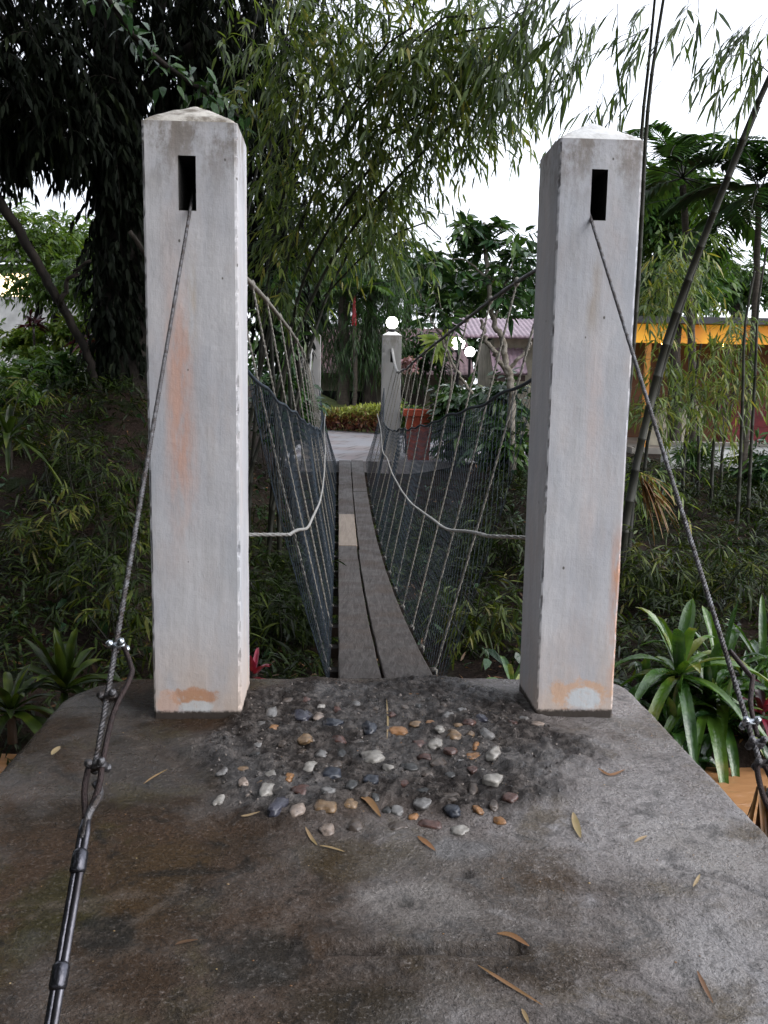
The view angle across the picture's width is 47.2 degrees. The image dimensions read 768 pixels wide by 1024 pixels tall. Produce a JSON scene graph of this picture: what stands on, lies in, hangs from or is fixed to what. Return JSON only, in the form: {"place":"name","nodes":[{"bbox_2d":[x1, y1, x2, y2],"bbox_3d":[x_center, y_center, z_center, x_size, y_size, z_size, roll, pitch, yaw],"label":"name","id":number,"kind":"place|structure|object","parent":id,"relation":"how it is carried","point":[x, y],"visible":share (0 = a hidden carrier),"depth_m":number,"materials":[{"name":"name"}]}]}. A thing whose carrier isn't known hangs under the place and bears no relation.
{"place":"outdoors","nodes":[
{"label":"outdoors","id":0,"kind":"place"},
{"bbox_2d":[248,374,380,432],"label":"grass slope","id":1,"kind":"structure","parent":0,"point":[330,401],"depth_m":32.70,"materials":[{"name":"plant"}]},
{"bbox_2d":[300,264,405,405],"bbox_3d":[-1.553,-6.077,32.572,3.775,5.804,4.885,-7,11,-42],"label":"palm tree","id":2,"kind":"object","parent":1,"relation":"on","point":[344,398],"visible":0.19,"depth_m":32.20,"materials":[{"name":"green plant"}]},
{"bbox_2d":[312,277,394,405],"bbox_3d":[-1.258,-5.682,31.456,3.310,5.345,3.046,1,8,0],"label":"palm tree","id":3,"kind":"object","parent":1,"relation":"on","point":[382,289],"visible":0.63,"depth_m":31.25,"materials":[{"name":"green plant"}]},
{"bbox_2d":[0,382,767,767],"bbox_3d":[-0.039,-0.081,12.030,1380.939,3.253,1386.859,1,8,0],"label":"ground","id":4,"kind":"structure","parent":0,"point":[22,472],"depth_m":10.89,"materials":[{"name":"plant"}]},
{"bbox_2d":[0,664,54,744],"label":"bird nest fern","id":5,"kind":"object","parent":4,"relation":"on","point":[9,704],"visible":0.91,"depth_m":6.06,"materials":[{"name":"plant"}]},
{"bbox_2d":[0,360,56,418],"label":"garden shrub","id":6,"kind":"object","parent":4,"relation":"on","point":[10,393],"visible":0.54,"depth_m":12.30,"materials":[{"name":"green plant"}]},
{"bbox_2d":[0,404,63,488],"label":"bird nest fern","id":7,"kind":"object","parent":4,"relation":"on","point":[7,423],"visible":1,"depth_m":9.49,"materials":[{"name":"plant"}]},
{"bbox_2d":[16,308,48,383],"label":"cordyline plant","id":8,"kind":"object","parent":4,"relation":"on","point":[36,321],"visible":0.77,"depth_m":14.31,"materials":[{"name":"green plant"}]},
{"bbox_2d":[0,317,72,375],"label":"garden shrub","id":9,"kind":"object","parent":4,"relation":"on","point":[18,341],"visible":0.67,"depth_m":16.11,"materials":[{"name":"green plant"}]},
{"bbox_2d":[0,372,83,469],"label":"bamboo shoots","id":10,"kind":"object","parent":4,"relation":"on","point":[38,420],"visible":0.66,"depth_m":10.87,"materials":[{"name":"green plant"}]},
{"bbox_2d":[0,191,88,342],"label":"broadleaf tree","id":11,"kind":"object","parent":4,"relation":"on","point":[9,246],"visible":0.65,"depth_m":17.24,"materials":[{"name":"green plant"}]},
{"bbox_2d":[0,256,90,359],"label":"broadleaf tree","id":12,"kind":"object","parent":4,"relation":"on","point":[42,295],"visible":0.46,"depth_m":16.79,"materials":[{"name":"green plant"}]},
{"bbox_2d":[0,243,92,371],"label":"white house","id":13,"kind":"structure","parent":4,"relation":"on","point":[12,320],"depth_m":22.54,"materials":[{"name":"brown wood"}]},
{"bbox_2d":[0,194,102,393],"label":"leaning trunk","id":14,"kind":"object","parent":4,"relation":"on","point":[12,220],"visible":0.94,"depth_m":12.77,"materials":[{"name":"brown plant"}]},
{"bbox_2d":[0,344,108,394],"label":"garden shrub","id":15,"kind":"object","parent":4,"relation":"on","point":[53,365],"visible":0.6,"depth_m":13.61,"materials":[{"name":"green plant"}]},
{"bbox_2d":[0,478,122,606],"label":"bamboo shoots","id":16,"kind":"object","parent":4,"relation":"on","point":[21,531],"visible":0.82,"depth_m":8.85,"materials":[{"name":"green plant"}]},
{"bbox_2d":[35,208,93,369],"bbox_3d":[-6.544,-4.441,18.489,2.164,3.732,2.154,6,10,33],"label":"broadleaf tree","id":17,"kind":"object","parent":4,"relation":"on","point":[82,235],"visible":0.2,"depth_m":18.03,"materials":[{"name":"green plant"}]},
{"bbox_2d":[32,313,98,377],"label":"garden shrub","id":18,"kind":"object","parent":4,"relation":"on","point":[62,338],"visible":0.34,"depth_m":16.22,"materials":[{"name":"green plant"}]},
{"bbox_2d":[41,240,96,332],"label":"broadleaf tree","id":19,"kind":"object","parent":4,"relation":"on","point":[67,261],"visible":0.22,"depth_m":15.74,"materials":[{"name":"green plant"}]},
{"bbox_2d":[13,415,144,516],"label":"bamboo shoots","id":20,"kind":"object","parent":4,"relation":"on","point":[57,463],"visible":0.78,"depth_m":10.13,"materials":[{"name":"green plant"}]},
{"bbox_2d":[27,520,150,655],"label":"bamboo shoots","id":21,"kind":"object","parent":4,"relation":"on","point":[116,565],"visible":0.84,"depth_m":8.27,"materials":[{"name":"green plant"}]},
{"bbox_2d":[50,573,153,680],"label":"bamboo shoots","id":22,"kind":"object","parent":4,"relation":"on","point":[147,628],"visible":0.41,"depth_m":7.75,"materials":[{"name":"green plant"}]},
{"bbox_2d":[72,468,150,578],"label":"bamboo shoots","id":23,"kind":"object","parent":4,"relation":"on","point":[120,518],"visible":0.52,"depth_m":9.37,"materials":[{"name":"green plant"}]},
{"bbox_2d":[128,230,144,256],"bbox_3d":[-2.817,-2.741,12.047,1.286,2.268,0.340,-6,11,-41],"label":"leaning trunk","id":24,"kind":"object","parent":4,"relation":"on","point":[136,240],"visible":0.07,"depth_m":11.63,"materials":[{"name":"brown plant"}]},
{"bbox_2d":[0,0,425,399],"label":"shade tree","id":25,"kind":"object","parent":4,"relation":"on","point":[100,112],"visible":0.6,"depth_m":12.79,"materials":[{"name":"green plant"}]},
{"bbox_2d":[262,251,315,430],"bbox_3d":[-1.490,-2.659,14.134,0.932,2.823,2.295,1,8,0],"label":"climbing vine","id":26,"kind":"object","parent":25,"relation":"attached to","point":[279,345],"visible":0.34,"depth_m":13.94,"materials":[{"name":"green plant"}]},
{"bbox_2d":[249,647,271,678],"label":"cordyline plant","id":27,"kind":"object","parent":4,"relation":"on","point":[254,668],"visible":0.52,"depth_m":5.48,"materials":[{"name":"red plant"}]},
{"bbox_2d":[249,579,326,677],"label":"bamboo shoots","id":28,"kind":"object","parent":4,"relation":"on","point":[276,617],"visible":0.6,"depth_m":8.58,"materials":[{"name":"green plant"}]},
{"bbox_2d":[248,365,331,499],"bbox_3d":[-1.944,-1.494,16.637,1.863,2.543,2.197,1,8,0],"label":"garden shrub","id":29,"kind":"object","parent":4,"relation":"on","point":[265,377],"visible":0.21,"depth_m":16.43,"materials":[{"name":"green plant"}]},
{"bbox_2d":[249,541,344,640],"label":"bamboo shoots","id":30,"kind":"object","parent":4,"relation":"on","point":[270,577],"visible":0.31,"depth_m":9.39,"materials":[{"name":"green plant"}]},
{"bbox_2d":[294,204,380,331],"bbox_3d":[-2.911,-9.015,39.077,5.790,8.744,4.966,1,8,0],"label":"broadleaf tree","id":31,"kind":"object","parent":4,"relation":"on","point":[328,260],"visible":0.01,"depth_m":38.37,"materials":[{"name":"green plant"}]},
{"bbox_2d":[300,201,429,417],"bbox_3d":[-1.542,-7.203,32.625,6.491,8.578,4.507,4,9,21],"label":"weeping tree","id":32,"kind":"object","parent":4,"relation":"on","point":[368,353],"visible":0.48,"depth_m":31.98,"materials":[{"name":"green plant"}]},
{"bbox_2d":[322,402,414,433],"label":"hedge","id":33,"kind":"object","parent":4,"relation":"on","point":[360,415],"visible":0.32,"depth_m":28.50,"materials":[{"name":"green plant"}]},
{"bbox_2d":[180,0,574,560],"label":"bamboo clump","id":34,"kind":"object","parent":4,"relation":"on","point":[388,80],"visible":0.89,"depth_m":9.89,"materials":[{"name":"green plant"}]},
{"bbox_2d":[82,0,259,151],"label":"climbing vine","id":35,"kind":"object","parent":34,"relation":"attached to","point":[126,23],"visible":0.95,"depth_m":9.02,"materials":[{"name":"green plant"}]},
{"bbox_2d":[0,674,767,1023],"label":"concrete landing","id":36,"kind":"object","parent":4,"relation":"on","point":[484,788],"visible":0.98,"depth_m":2.81,"materials":[{"name":"grey concrete"}]},
{"bbox_2d":[141,107,249,718],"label":"concrete pillar","id":37,"kind":"structure","parent":36,"relation":"on","point":[198,491],"depth_m":3.85,"materials":[{"name":"paint"}]},
{"bbox_2d":[44,191,194,1023],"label":"stay cable","id":38,"kind":"object","parent":37,"relation":"attached to","point":[60,969],"visible":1,"depth_m":1.90,"materials":[{"name":"metal"}]},
{"bbox_2d":[361,796,380,816],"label":"fallen leaf","id":39,"kind":"object","parent":36,"relation":"on","point":[371,803],"visible":1,"depth_m":3.20,"materials":[{"name":"plant"}]},
{"bbox_2d":[247,268,535,678],"bbox_3d":[-0.301,-0.965,11.423,1.840,2.948,14.587,1,8,-3],"label":"footbridge","id":40,"kind":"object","parent":36,"relation":"on","point":[395,650],"visible":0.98,"depth_m":6.84,"materials":[{"name":"grey wood"}]},
{"bbox_2d":[478,965,541,1004],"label":"fallen leaf","id":41,"kind":"object","parent":36,"relation":"on","point":[508,983],"visible":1,"depth_m":2.26,"materials":[{"name":"plant"}]},
{"bbox_2d":[497,932,528,945],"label":"fallen leaf","id":42,"kind":"object","parent":36,"relation":"on","point":[515,937],"visible":1,"depth_m":2.45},
{"bbox_2d":[572,812,580,837],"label":"fallen leaf","id":43,"kind":"object","parent":36,"relation":"on","point":[576,824],"visible":1,"depth_m":3.08,"materials":[{"name":"plant"}]},
{"bbox_2d":[519,123,643,717],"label":"concrete pillar","id":44,"kind":"structure","parent":36,"relation":"on","point":[580,384],"depth_m":3.96,"materials":[{"name":"paint"}]},
{"bbox_2d":[589,212,767,810],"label":"stay cable","id":45,"kind":"object","parent":44,"relation":"attached to","point":[752,723],"visible":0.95,"depth_m":2.38,"materials":[{"name":"metal"}]},
{"bbox_2d":[697,971,712,1002],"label":"fallen leaf","id":46,"kind":"object","parent":36,"relation":"on","point":[704,985],"visible":1,"depth_m":2.27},
{"bbox_2d":[0,359,767,764],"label":"undergrowth","id":47,"kind":"object","parent":4,"relation":"on","point":[760,509],"visible":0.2,"depth_m":10.64,"materials":[{"name":"green plant"}]},
{"bbox_2d":[3,627,122,704],"bbox_3d":[-2.305,1.171,6.421,0.954,0.718,1.199,-5,10,-35],"label":"bird nest fern","id":48,"kind":"object","parent":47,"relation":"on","point":[67,668],"visible":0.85,"depth_m":6.46,"materials":[{"name":"plant"}]},
{"bbox_2d":[0,368,767,688],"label":"ground cover","id":49,"kind":"object","parent":4,"relation":"on","point":[486,662],"visible":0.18,"depth_m":9.67,"materials":[{"name":"green plant"}]},
{"bbox_2d":[321,327,474,427],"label":"tiled house","id":50,"kind":"structure","parent":4,"relation":"on","point":[463,368],"depth_m":35.72,"materials":[{"name":"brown wood"}]},
{"bbox_2d":[322,391,336,400],"bbox_3d":[-2.234,-4.026,35.943,0.596,1.846,0.030,1,8,0],"label":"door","id":51,"kind":"structure","parent":50,"relation":"in","point":[326,393],"depth_m":35.82,"materials":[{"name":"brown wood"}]},
{"bbox_2d":[349,391,361,405],"bbox_3d":[-1.134,-4.008,35.943,0.596,1.846,0.030,1,8,0],"label":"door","id":52,"kind":"structure","parent":50,"relation":"in","point":[358,392],"depth_m":35.84,"materials":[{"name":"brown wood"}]},
{"bbox_2d":[376,238,441,389],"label":"broadleaf tree","id":53,"kind":"object","parent":4,"relation":"on","point":[418,252],"visible":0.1,"depth_m":46.25,"materials":[{"name":"green plant"}]},
{"bbox_2d":[401,355,421,452],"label":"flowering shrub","id":54,"kind":"object","parent":4,"relation":"on","point":[405,362],"visible":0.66,"depth_m":20.22,"materials":[{"name":"green plant"}]},
{"bbox_2d":[400,398,446,455],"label":"garden shrub","id":55,"kind":"object","parent":4,"relation":"on","point":[404,419],"visible":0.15,"depth_m":19.75,"materials":[{"name":"green plant"}]},
{"bbox_2d":[377,319,472,407],"bbox_3d":[1.457,-5.120,32.998,3.892,4.306,2.832,1,8,0],"label":"broadleaf tree","id":56,"kind":"object","parent":4,"relation":"on","point":[427,365],"visible":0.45,"depth_m":32.84,"materials":[{"name":"green plant"}]},
{"bbox_2d":[418,329,456,459],"bbox_3d":[1.054,-2.312,17.353,0.865,2.739,0.507,-2,9,-19],"label":"young plant","id":57,"kind":"object","parent":4,"relation":"on","point":[430,339],"visible":0.59,"depth_m":17.15,"materials":[{"name":"green plant"}]},
{"bbox_2d":[421,372,486,467],"bbox_3d":[1.579,-1.855,18.413,1.967,2.197,1.605,5,9,26],"label":"garden shrub","id":58,"kind":"object","parent":4,"relation":"on","point":[457,401],"visible":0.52,"depth_m":18.12,"materials":[{"name":"green plant"}]},
{"bbox_2d":[396,552,517,640],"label":"bamboo shoots","id":59,"kind":"object","parent":4,"relation":"on","point":[453,593],"visible":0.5,"depth_m":9.74,"materials":[{"name":"green plant"}]},
{"bbox_2d":[452,337,464,393],"bbox_3d":[1.682,-2.642,20.327,0.300,2.763,0.300,1,8,0],"label":"globe lamp","id":60,"kind":"object","parent":4,"relation":"on","point":[456,351],"visible":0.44,"depth_m":20.16,"materials":[{"name":"glass"}]},
{"bbox_2d":[391,250,532,393],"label":"broadleaf tree","id":61,"kind":"object","parent":4,"relation":"on","point":[445,306],"visible":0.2,"depth_m":42.27,"materials":[{"name":"green plant"}]},
{"bbox_2d":[405,208,536,479],"bbox_3d":[1.573,-2.861,15.544,2.502,4.791,2.158,1,8,0],"label":"plumeria tree","id":62,"kind":"object","parent":4,"relation":"on","point":[480,231],"visible":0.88,"depth_m":15.04,"materials":[{"name":"green plant"}]},
{"bbox_2d":[424,566,523,669],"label":"bamboo shoots","id":63,"kind":"object","parent":4,"relation":"on","point":[489,619],"visible":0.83,"depth_m":8.72,"materials":[{"name":"green plant"}]},
{"bbox_2d":[247,308,712,393],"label":"wood","id":64,"kind":"object","parent":4,"relation":"on","point":[250,361],"visible":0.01,"depth_m":64.99,"materials":[{"name":"green plant"}]},
{"bbox_2d":[442,487,525,584],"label":"bamboo shoots","id":65,"kind":"object","parent":4,"relation":"on","point":[510,521],"visible":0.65,"depth_m":11.57,"materials":[{"name":"green plant"}]},
{"bbox_2d":[452,317,533,433],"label":"two storey house","id":66,"kind":"structure","parent":4,"relation":"on","point":[517,343],"depth_m":29.66,"materials":[{"name":"paint"}]},
{"bbox_2d":[456,367,530,484],"bbox_3d":[2.133,-1.523,16.081,1.662,2.233,2.254,1,8,0],"label":"garden shrub","id":67,"kind":"object","parent":4,"relation":"on","point":[496,387],"visible":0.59,"depth_m":15.73,"materials":[{"name":"green plant"}]},
{"bbox_2d":[467,306,533,370],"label":"broadleaf tree","id":68,"kind":"object","parent":4,"relation":"on","point":[473,342],"visible":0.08,"depth_m":38.79,"materials":[{"name":"green plant"}]},
{"bbox_2d":[486,656,519,678],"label":"dracaena plant","id":69,"kind":"object","parent":4,"relation":"on","point":[508,669],"visible":0.19,"depth_m":5.62,"materials":[{"name":"green plant"}]},
{"bbox_2d":[483,249,535,319],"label":"broadleaf tree","id":70,"kind":"object","parent":4,"relation":"on","point":[532,299],"visible":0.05,"depth_m":44.08,"materials":[{"name":"green plant"}]},
{"bbox_2d":[444,0,767,591],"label":"bamboo clump","id":71,"kind":"object","parent":4,"relation":"on","point":[532,54],"visible":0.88,"depth_m":8.41,"materials":[{"name":"green plant"}]},
{"bbox_2d":[613,659,679,726],"bbox_3d":[2.069,1.561,7.067,0.977,0.877,0.827,1,8,0],"label":"dracaena plant","id":72,"kind":"object","parent":4,"relation":"on","point":[648,694],"visible":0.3,"depth_m":7.04,"materials":[{"name":"green plant"}]},
{"bbox_2d":[639,475,679,545],"bbox_3d":[3.306,-0.002,10.483,0.476,0.870,0.344,7,10,39],"label":"dry leaf cluster","id":73,"kind":"object","parent":4,"relation":"on","point":[648,492],"visible":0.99,"depth_m":10.45,"materials":[{"name":"plant"}]},
{"bbox_2d":[619,524,715,614],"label":"bamboo shoots","id":74,"kind":"object","parent":4,"relation":"on","point":[649,572],"visible":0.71,"depth_m":9.58,"materials":[{"name":"green plant"}]},
{"bbox_2d":[638,675,715,767],"bbox_3d":[2.154,1.834,6.740,1.045,1.234,0.868,-3,9,-23],"label":"dracaena plant","id":75,"kind":"object","parent":4,"relation":"on","point":[670,707],"visible":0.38,"depth_m":6.65,"materials":[{"name":"green plant"}]},
{"bbox_2d":[635,252,743,316],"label":"broadleaf tree","id":76,"kind":"object","parent":4,"relation":"on","point":[704,309],"visible":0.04,"depth_m":25.56,"materials":[{"name":"green plant"}]},
{"bbox_2d":[636,143,743,440],"bbox_3d":[7.068,-5.137,21.468,4.048,7.635,3.348,1,8,0],"label":"broadleaf tree","id":77,"kind":"object","parent":4,"relation":"on","point":[658,233],"visible":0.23,"depth_m":20.82,"materials":[{"name":"green plant"}]},
{"bbox_2d":[614,598,767,762],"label":"dracaena plant","id":78,"kind":"object","parent":4,"relation":"on","point":[682,645],"visible":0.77,"depth_m":6.70,"materials":[{"name":"green plant"}]},
{"bbox_2d":[622,119,767,470],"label":"palm tree","id":79,"kind":"object","parent":4,"relation":"on","point":[677,150],"visible":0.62,"depth_m":16.28,"materials":[{"name":"green plant"}]},
{"bbox_2d":[664,437,725,483],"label":"garden shrub","id":80,"kind":"object","parent":4,"relation":"on","point":[691,463],"visible":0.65,"depth_m":15.70,"materials":[{"name":"green plant"}]},
{"bbox_2d":[623,227,767,533],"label":"bamboo clump","id":81,"kind":"object","parent":4,"relation":"on","point":[691,390],"visible":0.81,"depth_m":12.72,"materials":[{"name":"green plant"}]},
{"bbox_2d":[630,507,760,600],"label":"bamboo shoots","id":82,"kind":"object","parent":4,"relation":"on","point":[686,544],"visible":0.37,"depth_m":10.36,"materials":[{"name":"green plant"}]},
{"bbox_2d":[626,316,767,453],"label":"open pavilion","id":83,"kind":"structure","parent":4,"relation":"on","point":[701,336],"depth_m":22.76,"materials":[{"name":"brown wood"}]},
{"bbox_2d":[682,733,715,765],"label":"dracaena plant","id":84,"kind":"object","parent":4,"relation":"on","point":[703,759],"visible":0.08,"depth_m":6.53,"materials":[{"name":"green plant"}]},
{"bbox_2d":[640,603,767,741],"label":"dracaena plant","id":85,"kind":"object","parent":4,"relation":"on","point":[731,637],"visible":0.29,"depth_m":7.19,"materials":[{"name":"green plant"}]},
{"bbox_2d":[648,642,767,783],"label":"dracaena plant","id":86,"kind":"object","parent":4,"relation":"on","point":[714,724],"visible":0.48,"depth_m":6.69,"materials":[{"name":"green plant"}]},
{"bbox_2d":[657,141,767,485],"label":"palm tree","id":87,"kind":"object","parent":4,"relation":"on","point":[757,193],"visible":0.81,"depth_m":15.03,"materials":[{"name":"green plant"}]},
{"bbox_2d":[660,441,767,469],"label":"terrace wall","id":88,"kind":"structure","parent":4,"relation":"on","point":[727,445],"depth_m":17.59,"materials":[{"name":"concrete"}]},
{"bbox_2d":[677,545,767,624],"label":"bamboo shoots","id":89,"kind":"object","parent":4,"relation":"on","point":[718,582],"visible":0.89,"depth_m":9.34,"materials":[{"name":"green plant"}]},
{"bbox_2d":[683,678,767,776],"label":"dracaena plant","id":90,"kind":"object","parent":4,"relation":"on","point":[731,745],"visible":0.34,"depth_m":6.66,"materials":[{"name":"green plant"}]},
{"bbox_2d":[691,650,767,732],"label":"dracaena plant","id":91,"kind":"object","parent":4,"relation":"on","point":[759,667],"visible":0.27,"depth_m":7.15,"materials":[{"name":"green plant"}]},
{"bbox_2d":[698,594,767,704],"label":"dracaena plant","id":92,"kind":"object","parent":4,"relation":"on","point":[754,646],"visible":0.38,"depth_m":7.51,"materials":[{"name":"green plant"}]},
{"bbox_2d":[701,235,767,316],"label":"broadleaf tree","id":93,"kind":"object","parent":4,"relation":"on","point":[744,280],"visible":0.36,"depth_m":30.61,"materials":[{"name":"green plant"}]},
{"bbox_2d":[723,428,767,494],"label":"garden shrub","id":94,"kind":"object","parent":4,"relation":"on","point":[760,461],"visible":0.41,"depth_m":15.39,"materials":[{"name":"green plant"}]},
{"bbox_2d":[732,679,767,735],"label":"cordyline plant","id":95,"kind":"object","parent":4,"relation":"on","point":[761,701],"visible":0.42,"depth_m":6.87,"materials":[{"name":"red plant"}]},
{"bbox_2d":[747,786,767,836],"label":"dead frond","id":96,"kind":"object","parent":4,"relation":"on","point":[762,819],"visible":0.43,"depth_m":3.89,"materials":[{"name":"brown plant"}]},
{"bbox_2d":[0,754,767,823],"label":"water","id":97,"kind":"structure","parent":0,"point":[740,791],"depth_m":6.32,"materials":[{"name":"liquid"}]},
{"bbox_2d":[0,0,767,389],"label":"sky","id":98,"kind":"structure","parent":0,"point":[517,203],"materials":[{"name":"white"}]},
{"bbox_2d":[285,430,528,473],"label":"path","id":99,"kind":"structure","parent":0,"point":[350,445],"depth_m":20.43,"materials":[{"name":"concrete"}]},
{"bbox_2d":[301,332,320,458],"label":"concrete pillar","id":100,"kind":"structure","parent":99,"relation":"on","point":[316,367],"depth_m":18.34,"materials":[{"name":"concrete"}]},
{"bbox_2d":[380,332,401,459],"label":"concrete pillar","id":101,"kind":"structure","parent":99,"relation":"on","point":[390,340],"depth_m":18.52,"materials":[{"name":"concrete"}]},
{"bbox_2d":[386,317,397,331],"bbox_3d":[0.170,-3.949,18.527,0.250,0.325,0.250,1,8,0],"label":"globe lamp","id":102,"kind":"object","parent":101,"relation":"on","point":[391,323],"visible":0.99,"depth_m":18.45,"materials":[{"name":"white glass"}]},
{"bbox_2d":[403,409,432,459],"bbox_3d":[0.741,-1.654,18.899,0.690,1.101,0.690,1,8,0],"label":"planter","id":103,"kind":"object","parent":99,"relation":"on","point":[417,418],"visible":0.57,"depth_m":18.61,"materials":[{"name":"ceramic"}]},
{"bbox_2d":[465,347,474,385],"bbox_3d":[2.287,-3.098,23.796,0.270,2.703,0.270,1,8,0],"label":"globe lamp","id":104,"kind":"object","parent":99,"relation":"on","point":[470,353],"visible":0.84,"depth_m":23.58,"materials":[{"name":"glass"}]},
{"bbox_2d":[303,177,766,294],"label":"overhead wire","id":105,"kind":"object","parent":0,"point":[491,250],"visible":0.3,"depth_m":15.56,"materials":[{"name":"black metal"}]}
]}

